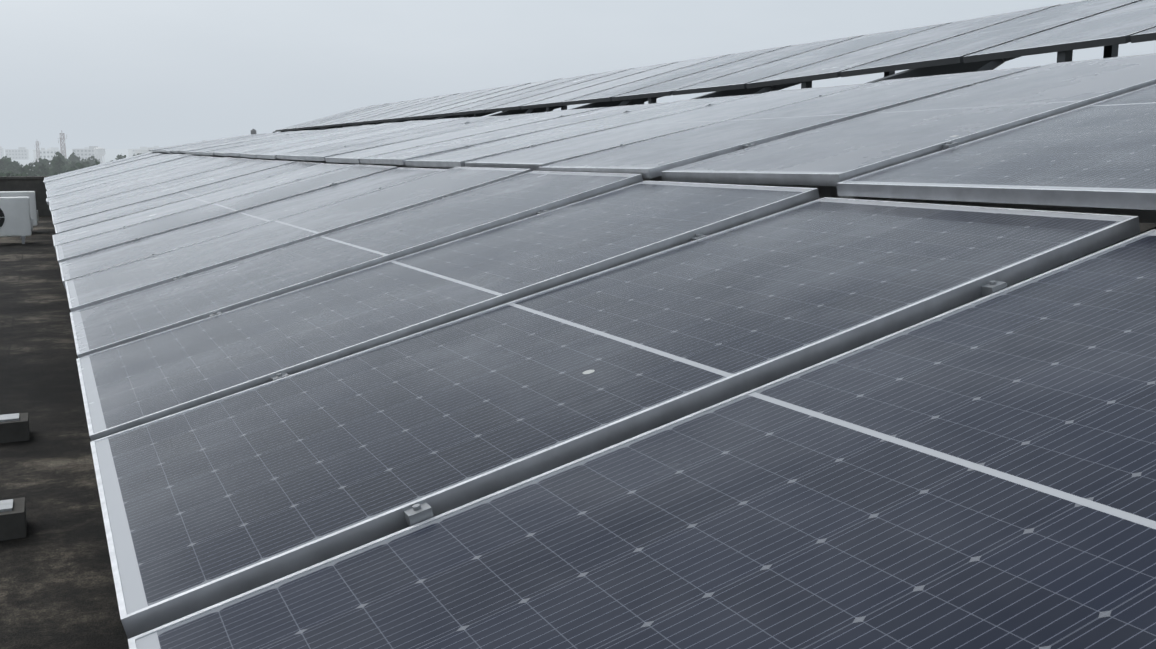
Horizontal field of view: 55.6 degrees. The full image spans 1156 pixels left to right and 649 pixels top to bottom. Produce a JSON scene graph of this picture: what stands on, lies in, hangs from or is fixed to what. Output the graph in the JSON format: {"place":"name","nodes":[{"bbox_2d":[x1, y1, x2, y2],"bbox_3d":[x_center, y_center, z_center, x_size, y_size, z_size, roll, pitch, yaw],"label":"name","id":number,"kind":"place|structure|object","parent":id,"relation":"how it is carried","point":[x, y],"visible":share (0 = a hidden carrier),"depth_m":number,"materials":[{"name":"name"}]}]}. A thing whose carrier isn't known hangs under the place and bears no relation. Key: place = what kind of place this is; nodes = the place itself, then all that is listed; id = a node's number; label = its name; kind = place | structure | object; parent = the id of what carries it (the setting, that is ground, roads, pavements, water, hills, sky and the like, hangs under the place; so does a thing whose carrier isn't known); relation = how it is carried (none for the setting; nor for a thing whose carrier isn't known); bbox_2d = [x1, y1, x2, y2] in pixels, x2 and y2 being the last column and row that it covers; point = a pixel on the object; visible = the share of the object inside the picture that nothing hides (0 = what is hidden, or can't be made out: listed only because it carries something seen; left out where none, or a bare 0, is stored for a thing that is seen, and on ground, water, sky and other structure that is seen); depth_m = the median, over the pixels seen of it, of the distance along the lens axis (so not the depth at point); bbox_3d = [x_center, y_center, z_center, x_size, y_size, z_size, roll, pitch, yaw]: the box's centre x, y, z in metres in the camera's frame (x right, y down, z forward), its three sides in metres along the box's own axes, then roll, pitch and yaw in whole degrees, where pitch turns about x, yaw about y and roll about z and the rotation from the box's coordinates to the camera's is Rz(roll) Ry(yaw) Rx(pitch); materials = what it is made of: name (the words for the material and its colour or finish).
{"place":"outdoors","nodes":[
{"label":"outdoors","id":0,"kind":"place"},
{"bbox_2d":[0,146,3,156],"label":"building","id":1,"kind":"structure","parent":0,"point":[2,151],"depth_m":1598.48,"materials":[{"name":"grey"}]},
{"bbox_2d":[5,147,27,159],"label":"building","id":2,"kind":"structure","parent":0,"point":[20,153],"depth_m":1322.84,"materials":[{"name":"grey"}]},
{"bbox_2d":[33,147,64,161],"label":"building","id":3,"kind":"structure","parent":0,"point":[49,154],"depth_m":1056.64,"materials":[{"name":"grey"}]},
{"bbox_2d":[1,149,128,165],"bbox_3d":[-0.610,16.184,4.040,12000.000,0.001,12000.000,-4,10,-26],"label":"buildings","id":4,"kind":"structure","parent":0,"point":[110,155],"depth_m":2077.38,"materials":[{"name":"white concrete"}]},
{"bbox_2d":[0,172,13,176],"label":"tree","id":5,"kind":"object","parent":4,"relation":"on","point":[4,175],"visible":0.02,"depth_m":205.16,"materials":[{"name":"green plant"}]},
{"bbox_2d":[0,158,19,174],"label":"tree","id":6,"kind":"object","parent":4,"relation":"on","point":[6,164],"visible":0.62,"depth_m":404.56,"materials":[{"name":"green plant"}]},
{"bbox_2d":[12,164,36,175],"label":"tree","id":7,"kind":"object","parent":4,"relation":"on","point":[26,168],"visible":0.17,"depth_m":327.15,"materials":[{"name":"green plant"}]},
{"bbox_2d":[34,141,40,161],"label":"lattice mast","id":8,"kind":"object","parent":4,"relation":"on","point":[38,151],"visible":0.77,"depth_m":886.97,"materials":[{"name":"grey metal"}]},
{"bbox_2d":[27,163,52,175],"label":"tree","id":9,"kind":"object","parent":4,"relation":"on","point":[38,172],"visible":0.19,"depth_m":342.02,"materials":[{"name":"green plant"}]},
{"bbox_2d":[28,158,51,171],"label":"tree","id":10,"kind":"object","parent":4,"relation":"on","point":[40,162],"visible":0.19,"depth_m":444.68,"materials":[{"name":"green plant"}]},
{"bbox_2d":[48,156,67,174],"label":"tree","id":11,"kind":"object","parent":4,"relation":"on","point":[57,162],"visible":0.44,"depth_m":368.34,"materials":[{"name":"green plant"}]},
{"bbox_2d":[45,151,70,167],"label":"tree","id":12,"kind":"object","parent":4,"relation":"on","point":[59,154],"visible":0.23,"depth_m":476.05,"materials":[{"name":"green plant"}]},
{"bbox_2d":[58,130,66,157],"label":"telecom tower","id":13,"kind":"structure","parent":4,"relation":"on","point":[63,142],"depth_m":714.84,"materials":[{"name":"grey metal"}]},
{"bbox_2d":[63,161,77,169],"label":"tree","id":14,"kind":"object","parent":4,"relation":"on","point":[70,165],"visible":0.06,"depth_m":429.11,"materials":[{"name":"green plant"}]},
{"bbox_2d":[65,152,81,164],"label":"tree","id":15,"kind":"object","parent":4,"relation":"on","point":[73,158],"visible":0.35,"depth_m":584.90,"materials":[{"name":"green plant"}]},
{"bbox_2d":[69,162,84,170],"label":"tree","id":16,"kind":"object","parent":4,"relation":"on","point":[79,166],"depth_m":315.90,"materials":[{"name":"green plant"}]},
{"bbox_2d":[78,161,89,168],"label":"tree","id":17,"kind":"object","parent":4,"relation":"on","point":[86,164],"visible":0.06,"depth_m":416.06,"materials":[{"name":"green plant"}]},
{"bbox_2d":[81,156,99,166],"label":"tree","id":18,"kind":"object","parent":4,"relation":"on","point":[92,161],"visible":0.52,"depth_m":610.91,"materials":[{"name":"green plant"}]},
{"bbox_2d":[112,155,125,160],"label":"tree","id":19,"kind":"object","parent":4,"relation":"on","point":[120,157],"visible":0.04,"depth_m":550.45,"materials":[{"name":"green plant"}]},
{"bbox_2d":[72,146,101,163],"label":"building","id":20,"kind":"structure","parent":0,"point":[84,154],"depth_m":1012.76,"materials":[{"name":"grey"}]},
{"bbox_2d":[94,147,105,163],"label":"water tower","id":21,"kind":"structure","parent":0,"point":[99,151],"depth_m":633.04,"materials":[{"name":"white"}]},
{"bbox_2d":[128,147,147,156],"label":"building","id":22,"kind":"structure","parent":0,"point":[131,152],"depth_m":1323.15,"materials":[{"name":"grey"}]},
{"bbox_2d":[135,148,154,154],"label":"building","id":23,"kind":"structure","parent":0,"point":[137,151],"depth_m":1236.90,"materials":[{"name":"grey"}]},
{"bbox_2d":[0,0,1155,148],"label":"sky","id":24,"kind":"structure","parent":0,"point":[107,74],"materials":[{"name":"grey"}]},
{"bbox_3d":[-1.775,7.402,10.830,22.996,15.146,33.612,-4,10,-26],"label":"building body","id":25,"kind":"object","parent":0,"visible":0},
{"bbox_2d":[0,216,128,648],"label":"rooftop","id":26,"kind":"structure","parent":25,"relation":"on","point":[57,588],"depth_m":4.91,"materials":[{"name":"grey concrete"}]},
{"bbox_2d":[0,413,29,540],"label":"concrete blocks","id":27,"kind":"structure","parent":26,"relation":"on","point":[13,517],"depth_m":4.25,"materials":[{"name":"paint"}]},
{"bbox_2d":[0,197,32,243],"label":"outdoor ac unit","id":28,"kind":"object","parent":26,"relation":"on","point":[15,219],"visible":1,"depth_m":16.56,"materials":[{"name":"grey metal"}]},
{"bbox_2d":[0,191,38,225],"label":"outdoor ac unit","id":29,"kind":"object","parent":26,"relation":"on","point":[34,216],"visible":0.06,"depth_m":18.68,"materials":[{"name":"grey metal"}]},
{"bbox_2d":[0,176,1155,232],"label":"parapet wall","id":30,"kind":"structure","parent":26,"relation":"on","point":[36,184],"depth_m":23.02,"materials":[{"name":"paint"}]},
{"bbox_2d":[273,44,1155,355],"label":"mounting frame","id":31,"kind":"object","parent":26,"relation":"on","point":[987,64],"visible":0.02,"depth_m":7.27,"materials":[{"name":"grey metal"}]},
{"bbox_2d":[43,152,1155,648],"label":"solar array","id":32,"kind":"object","parent":31,"relation":"on","point":[339,406],"visible":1,"depth_m":1.83,"materials":[{"name":"black glass"}]},
{"bbox_2d":[149,53,1155,223],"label":"solar array","id":33,"kind":"object","parent":31,"relation":"on","point":[1076,136],"visible":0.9,"depth_m":4.01,"materials":[{"name":"grey glass"}]},
{"bbox_2d":[275,0,1155,131],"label":"solar array","id":34,"kind":"object","parent":31,"relation":"on","point":[1083,24],"visible":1,"depth_m":8.18,"materials":[{"name":"grey glass"}]}
]}

